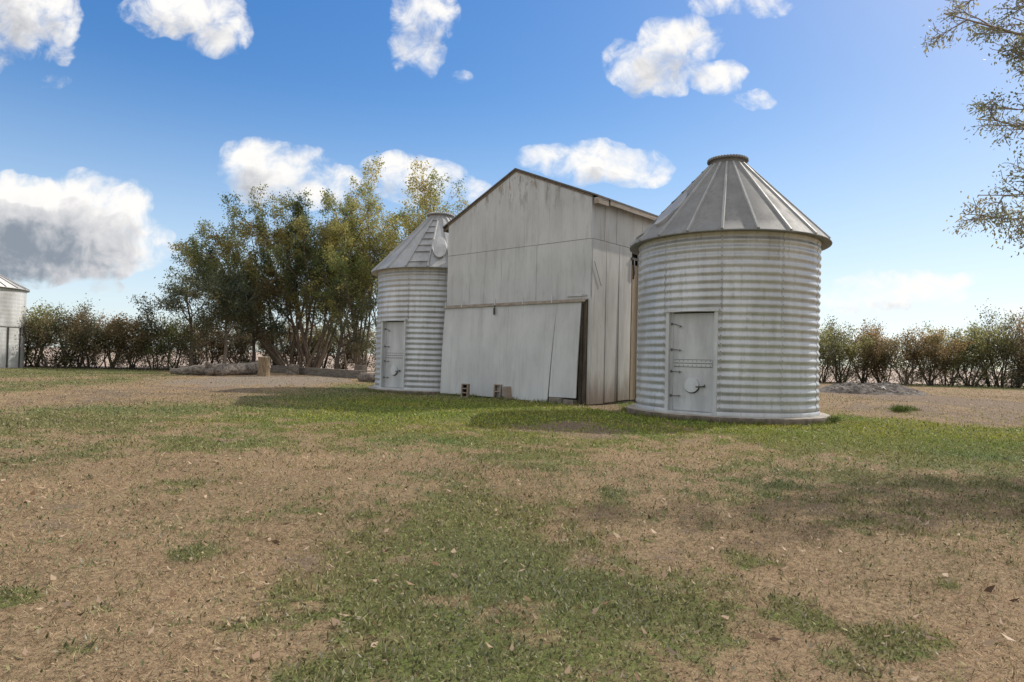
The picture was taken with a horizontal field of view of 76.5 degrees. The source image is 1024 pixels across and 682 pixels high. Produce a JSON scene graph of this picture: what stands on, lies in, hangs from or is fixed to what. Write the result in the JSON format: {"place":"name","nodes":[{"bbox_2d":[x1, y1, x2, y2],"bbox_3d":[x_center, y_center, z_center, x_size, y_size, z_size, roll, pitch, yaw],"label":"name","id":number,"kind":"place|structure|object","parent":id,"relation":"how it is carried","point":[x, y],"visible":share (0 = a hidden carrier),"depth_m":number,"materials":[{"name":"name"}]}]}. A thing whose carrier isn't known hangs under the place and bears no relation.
{"place":"outdoors","nodes":[
{"label":"outdoors","id":0,"kind":"place"},
{"bbox_2d":[0,366,1023,681],"bbox_3d":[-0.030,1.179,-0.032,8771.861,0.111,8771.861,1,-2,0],"label":"lawn","id":1,"kind":"structure","parent":0,"point":[750,652],"depth_m":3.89,"materials":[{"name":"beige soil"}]},
{"bbox_2d":[0,274,29,368],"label":"grain silo","id":2,"kind":"object","parent":1,"relation":"on","point":[13,298],"visible":0.95,"depth_m":33.35,"materials":[{"name":"metal"}]},
{"bbox_2d":[24,311,59,364],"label":"hedge shrub","id":3,"kind":"object","parent":1,"relation":"on","point":[41,336],"visible":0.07,"depth_m":35.95,"materials":[{"name":"green plant"}]},
{"bbox_2d":[24,297,70,367],"bbox_3d":[-26.536,-0.285,35.711,4.525,4.350,3.470,2,-2,-5],"label":"hedge shrub","id":4,"kind":"object","parent":1,"relation":"on","point":[34,318],"visible":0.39,"depth_m":35.24,"materials":[{"name":"green plant"}]},
{"bbox_2d":[19,306,94,367],"bbox_3d":[-25.149,-0.225,35.461,4.472,3.551,3.113,2,-2,-28],"label":"hedge shrub","id":5,"kind":"object","parent":1,"relation":"on","point":[62,352],"visible":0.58,"depth_m":35.08,"materials":[{"name":"green plant"}]},
{"bbox_2d":[28,293,111,367],"bbox_3d":[-24.256,-0.424,36.035,4.468,4.531,3.912,1,-2,0],"label":"hedge shrub","id":6,"kind":"object","parent":1,"relation":"on","point":[60,344],"visible":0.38,"depth_m":35.66,"materials":[{"name":"green plant"}]},
{"bbox_2d":[56,305,134,368],"bbox_3d":[-23.106,-0.144,35.479,4.695,3.840,3.140,1,-2,16],"label":"hedge shrub","id":7,"kind":"object","parent":1,"relation":"on","point":[94,347],"visible":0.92,"depth_m":35.22,"materials":[{"name":"green plant"}]},
{"bbox_2d":[82,309,143,368],"bbox_3d":[-22.344,0.014,36.796,4.052,3.592,4.079,2,-2,-3],"label":"hedge shrub","id":8,"kind":"object","parent":1,"relation":"on","point":[126,323],"visible":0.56,"depth_m":35.92,"materials":[{"name":"green plant"}]},
{"bbox_2d":[101,313,170,369],"bbox_3d":[-20.890,0.128,36.253,3.017,3.569,3.873,1,-2,24],"label":"hedge shrub","id":9,"kind":"object","parent":1,"relation":"on","point":[138,356],"visible":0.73,"depth_m":35.81,"materials":[{"name":"green plant"}]},
{"bbox_2d":[113,309,185,369],"bbox_3d":[-20.333,0.112,36.907,4.115,3.746,3.050,3,-2,-40],"label":"hedge shrub","id":10,"kind":"object","parent":1,"relation":"on","point":[147,350],"visible":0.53,"depth_m":36.69,"materials":[{"name":"green plant"}]},
{"bbox_2d":[143,314,204,369],"bbox_3d":[-19.352,0.174,36.864,3.805,3.730,2.930,1,-2,9],"label":"hedge shrub","id":11,"kind":"object","parent":1,"relation":"on","point":[173,340],"visible":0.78,"depth_m":36.45,"materials":[{"name":"green plant"}]},
{"bbox_2d":[126,268,258,365],"bbox_3d":[-17.924,-1.254,36.448,5.614,6.074,6.059,0,-2,35],"label":"juniper tree","id":12,"kind":"object","parent":1,"relation":"on","point":[183,291],"visible":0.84,"depth_m":36.24,"materials":[{"name":"green plant"}]},
{"bbox_2d":[169,361,225,375],"bbox_3d":[-14.741,1.306,30.447,2.712,0.734,0.613,1,-2,17],"label":"log","id":13,"kind":"object","parent":1,"relation":"on","point":[219,370],"visible":0.84,"depth_m":30.27,"materials":[{"name":"grey wood"}]},
{"bbox_2d":[166,327,229,365],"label":"hedge shrub","id":14,"kind":"object","parent":1,"relation":"on","point":[195,352],"visible":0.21,"depth_m":44.50,"materials":[{"name":"green plant"}]},
{"bbox_2d":[188,363,237,366],"bbox_3d":[-15.111,1.413,34.013,0.664,0.593,4.984,1,-2,11],"label":"log","id":15,"kind":"object","parent":1,"relation":"on","point":[224,365],"visible":0.06,"depth_m":33.74,"materials":[{"name":"grey wood"}]},
{"bbox_2d":[164,261,275,363],"bbox_3d":[-16.760,-1.385,37.726,5.008,6.473,5.187,1,-2,23],"label":"juniper tree","id":16,"kind":"object","parent":1,"relation":"on","point":[202,316],"visible":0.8,"depth_m":37.37,"materials":[{"name":"green plant"}]},
{"bbox_2d":[184,315,256,364],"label":"hedge shrub","id":17,"kind":"object","parent":1,"relation":"on","point":[216,355],"visible":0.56,"depth_m":43.48,"materials":[{"name":"green plant"}]},
{"bbox_2d":[204,361,257,375],"bbox_3d":[-13.497,1.350,31.399,0.727,0.728,3.644,1,-2,17],"label":"log","id":18,"kind":"object","parent":1,"relation":"on","point":[243,368],"visible":0.79,"depth_m":31.44,"materials":[{"name":"grey wood"}]},
{"bbox_2d":[207,326,257,362],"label":"hedge shrub","id":19,"kind":"object","parent":1,"relation":"on","point":[232,361],"visible":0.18,"depth_m":44.78,"materials":[{"name":"green plant"}]},
{"bbox_2d":[211,263,295,361],"bbox_3d":[-15.760,-1.438,39.176,5.556,6.696,4.893,1,-2,0],"label":"juniper tree","id":20,"kind":"object","parent":1,"relation":"on","point":[265,285],"visible":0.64,"depth_m":38.90,"materials":[{"name":"green plant"}]},
{"bbox_2d":[227,329,291,362],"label":"hedge shrub","id":21,"kind":"object","parent":1,"relation":"on","point":[244,359],"visible":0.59,"depth_m":43.82,"materials":[{"name":"green plant"}]},
{"bbox_2d":[257,357,269,376],"bbox_3d":[-11.805,1.264,30.951,0.672,1.045,0.680,1,-2,0],"label":"stump","id":22,"kind":"object","parent":1,"relation":"on","point":[263,366],"visible":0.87,"depth_m":30.73,"materials":[{"name":"brown wood"}]},
{"bbox_2d":[251,321,305,368],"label":"hedge shrub","id":23,"kind":"object","parent":1,"relation":"on","point":[280,348],"visible":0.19,"depth_m":44.63,"materials":[{"name":"green plant"}]},
{"bbox_2d":[271,366,286,373],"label":"timber beam","id":24,"kind":"structure","parent":1,"relation":"on","point":[279,369],"depth_m":35.95,"materials":[{"name":"grey wood"}]},
{"bbox_2d":[163,182,400,367],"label":"broadleaf tree","id":25,"kind":"object","parent":1,"relation":"on","point":[289,274],"visible":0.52,"depth_m":41.30,"materials":[{"name":"green plant"}]},
{"bbox_2d":[287,364,298,374],"bbox_3d":[-11.492,1.504,34.080,0.631,0.550,0.340,0,-2,39],"label":"wooden block","id":26,"kind":"object","parent":1,"relation":"on","point":[292,369],"depth_m":33.91,"materials":[{"name":"grey wood"}]},
{"bbox_2d":[277,321,329,366],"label":"hedge shrub","id":27,"kind":"object","parent":1,"relation":"on","point":[288,350],"visible":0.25,"depth_m":44.31,"materials":[{"name":"green plant"}]},
{"bbox_2d":[293,320,347,368],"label":"hedge shrub","id":28,"kind":"object","parent":1,"relation":"on","point":[332,348],"visible":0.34,"depth_m":43.61,"materials":[{"name":"green plant"}]},
{"bbox_2d":[299,367,364,378],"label":"timber beam","id":29,"kind":"structure","parent":1,"relation":"on","point":[342,373],"depth_m":32.48,"materials":[{"name":"grey wood"}]},
{"bbox_2d":[308,324,374,369],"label":"hedge shrub","id":30,"kind":"object","parent":1,"relation":"on","point":[330,354],"visible":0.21,"depth_m":44.97,"materials":[{"name":"green plant"}]},
{"bbox_2d":[324,276,376,368],"bbox_3d":[-9.262,-0.857,37.484,3.695,5.776,4.154,1,-2,0],"label":"juniper tree","id":31,"kind":"object","parent":1,"relation":"on","point":[352,319],"visible":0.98,"depth_m":37.65,"materials":[{"name":"green plant"}]},
{"bbox_2d":[331,330,375,369],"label":"hedge shrub","id":32,"kind":"object","parent":1,"relation":"on","point":[352,359],"visible":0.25,"depth_m":44.42,"materials":[{"name":"green plant"}]},
{"bbox_2d":[311,223,397,369],"bbox_3d":[-9.609,-2.575,39.733,5.379,9.378,6.797,2,-2,-12],"label":"broadleaf tree","id":33,"kind":"object","parent":1,"relation":"on","point":[330,297],"visible":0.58,"depth_m":39.70,"materials":[{"name":"green plant"}]},
{"bbox_2d":[355,365,366,372],"bbox_3d":[-7.766,1.545,33.452,0.582,0.620,0.340,0,-2,41],"label":"wooden block","id":34,"kind":"object","parent":1,"relation":"on","point":[361,367],"depth_m":33.30,"materials":[{"name":"grey wood"}]},
{"bbox_2d":[357,372,375,381],"bbox_3d":[-5.995,1.572,27.695,0.451,0.446,1.698,3,-2,-43],"label":"log","id":35,"kind":"object","parent":1,"relation":"on","point":[367,377],"visible":0.59,"depth_m":27.68,"materials":[{"name":"grey wood"}]},
{"bbox_2d":[361,329,376,370],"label":"hedge shrub","id":36,"kind":"object","parent":1,"relation":"on","point":[373,355],"visible":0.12,"depth_m":44.42,"materials":[{"name":"green plant"}]},
{"bbox_2d":[306,151,469,364],"bbox_3d":[-7.002,-4.459,39.359,10.359,13.229,7.441,1,-2,31],"label":"broadleaf tree","id":37,"kind":"object","parent":1,"relation":"on","point":[404,221],"visible":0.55,"depth_m":38.80,"materials":[{"name":"green plant"}]},
{"bbox_2d":[368,212,458,395],"bbox_3d":[-2.620,-1.228,22.990,4.715,6.589,4.715,1,-2,0],"label":"grain bin","id":38,"kind":"object","parent":1,"relation":"on","point":[410,271],"visible":0.56,"depth_m":21.05,"materials":[{"name":"metal"}]},
{"bbox_2d":[383,322,403,387],"bbox_3d":[-3.883,0.453,21.426,0.993,2.168,0.107,0,-2,38],"label":"door","id":39,"kind":"structure","parent":38,"relation":"in","point":[395,330],"depth_m":21.44,"materials":[{"name":"metal"}]},
{"bbox_2d":[461,384,469,397],"bbox_3d":[-1.340,1.431,18.709,0.200,0.400,0.212,1,-6,14],"label":"cinder block","id":40,"kind":"object","parent":1,"relation":"on","point":[465,389],"depth_m":18.66,"materials":[{"name":"grey concrete"}]},
{"bbox_2d":[493,384,501,398],"bbox_3d":[-0.385,1.445,18.507,0.220,0.410,0.212,1,-8,22],"label":"cinder block","id":41,"kind":"object","parent":1,"relation":"on","point":[495,391],"depth_m":18.44,"materials":[{"name":"grey concrete"}]},
{"bbox_2d":[503,386,514,399],"bbox_3d":[-0.069,1.467,18.258,0.300,0.370,0.180,2,-11,-28],"label":"cinder block","id":42,"kind":"object","parent":1,"relation":"on","point":[507,392],"depth_m":18.16,"materials":[{"name":"grey concrete"}]},
{"bbox_2d":[0,375,1023,681],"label":"fallen leaves","id":43,"kind":"object","parent":1,"relation":"on","point":[594,611],"visible":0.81,"depth_m":4.05,"materials":[{"name":"brown plant"}]},
{"bbox_2d":[440,168,657,405],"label":"barn","id":44,"kind":"structure","parent":1,"relation":"on","point":[542,288],"depth_m":17.93,"materials":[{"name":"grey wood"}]},
{"bbox_2d":[440,303,556,401],"bbox_3d":[-0.507,0.302,18.773,4.475,2.680,0.115,0,-2,42],"label":"sliding door","id":45,"kind":"structure","parent":44,"relation":"in","point":[509,345],"depth_m":18.61,"materials":[{"name":"metal"}]},
{"bbox_2d":[549,302,581,397],"bbox_3d":[1.394,0.233,17.044,0.935,2.500,0.125,0,-2,42],"label":"sliding door","id":46,"kind":"structure","parent":44,"relation":"in","point":[564,363],"depth_m":16.99,"materials":[{"name":"white metal"}]},
{"bbox_2d":[626,154,832,425],"bbox_3d":[4.989,-1.155,15.183,4.491,6.275,4.491,1,-2,0],"label":"grain bin","id":47,"kind":"object","parent":1,"relation":"on","point":[727,249],"visible":0.98,"depth_m":13.49,"materials":[{"name":"metal"}]},
{"bbox_2d":[670,313,713,412],"bbox_3d":[3.786,0.446,13.693,0.946,2.065,0.102,0,-2,38],"label":"door","id":48,"kind":"structure","parent":47,"relation":"in","point":[693,344],"depth_m":13.68,"materials":[{"name":"metal"}]},
{"bbox_2d":[818,322,851,382],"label":"hedge shrub","id":49,"kind":"object","parent":1,"relation":"on","point":[822,342],"visible":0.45,"depth_m":44.35,"materials":[{"name":"green plant"}]},
{"bbox_2d":[827,416,844,420],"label":"weed clump","id":50,"kind":"object","parent":1,"relation":"on","point":[835,418],"visible":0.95,"depth_m":13.65,"materials":[{"name":"green plant"}]},
{"bbox_2d":[819,314,879,383],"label":"hedge shrub","id":51,"kind":"object","parent":1,"relation":"on","point":[850,361],"visible":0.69,"depth_m":44.88,"materials":[{"name":"green plant"}]},
{"bbox_2d":[831,325,908,383],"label":"hedge shrub","id":52,"kind":"object","parent":1,"relation":"on","point":[863,366],"visible":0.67,"depth_m":45.05,"materials":[{"name":"green plant"}]},
{"bbox_2d":[818,381,927,394],"bbox_3d":[16.164,2.090,29.306,5.200,0.574,3.000,1,-2,0],"label":"debris heap","id":53,"kind":"object","parent":1,"relation":"on","point":[882,388],"visible":0.79,"depth_m":28.56,"materials":[{"name":"grey stone"}]},
{"bbox_2d":[848,318,909,382],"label":"hedge shrub","id":54,"kind":"object","parent":1,"relation":"on","point":[893,351],"visible":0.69,"depth_m":45.01,"materials":[{"name":"green plant"}]},
{"bbox_2d":[887,404,915,411],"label":"weed clump","id":55,"kind":"object","parent":1,"relation":"on","point":[899,408],"visible":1,"depth_m":17.11,"materials":[{"name":"green plant"}]},
{"bbox_2d":[866,323,940,384],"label":"hedge shrub","id":56,"kind":"object","parent":1,"relation":"on","point":[902,380],"visible":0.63,"depth_m":45.17,"materials":[{"name":"green plant"}]},
{"bbox_2d":[890,325,976,385],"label":"hedge shrub","id":57,"kind":"object","parent":1,"relation":"on","point":[929,368],"visible":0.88,"depth_m":44.63,"materials":[{"name":"green plant"}]},
{"bbox_2d":[914,324,1002,385],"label":"hedge shrub","id":58,"kind":"object","parent":1,"relation":"on","point":[959,364],"visible":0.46,"depth_m":45.26,"materials":[{"name":"green plant"}]},
{"bbox_2d":[921,317,1022,386],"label":"hedge shrub","id":59,"kind":"object","parent":1,"relation":"on","point":[985,346],"visible":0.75,"depth_m":44.64,"materials":[{"name":"green plant"}]},
{"bbox_2d":[921,0,1023,257],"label":"shade tree","id":60,"kind":"object","parent":1,"relation":"on","point":[1018,45],"visible":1,"depth_m":9.19,"materials":[{"name":"green plant"}]},
{"bbox_2d":[961,298,1023,387],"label":"hedge shrub","id":61,"kind":"object","parent":1,"relation":"on","point":[977,329],"visible":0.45,"depth_m":45.33,"materials":[{"name":"green plant"}]},
{"bbox_2d":[976,322,1023,387],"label":"hedge shrub","id":62,"kind":"object","parent":1,"relation":"on","point":[1015,358],"visible":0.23,"depth_m":45.11,"materials":[{"name":"green plant"}]},
{"bbox_2d":[978,306,1023,387],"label":"hedge shrub","id":63,"kind":"object","parent":1,"relation":"on","point":[1019,331],"visible":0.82,"depth_m":44.11,"materials":[{"name":"green plant"}]},
{"bbox_2d":[0,0,1023,370],"label":"sky","id":64,"kind":"structure","parent":0,"point":[125,124],"materials":[{"name":"blue"}]},
{"bbox_2d":[24,347,1023,385],"bbox_3d":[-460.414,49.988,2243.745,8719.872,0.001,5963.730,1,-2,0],"label":"field","id":65,"kind":"structure","parent":0,"point":[369,370],"depth_m":70.06,"materials":[{"name":"brown soil"}]},
{"bbox_2d":[232,288,301,365],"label":"juniper tree","id":66,"kind":"object","parent":65,"relation":"on","point":[273,362],"visible":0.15,"depth_m":43.16,"materials":[{"name":"green plant"}]}
]}

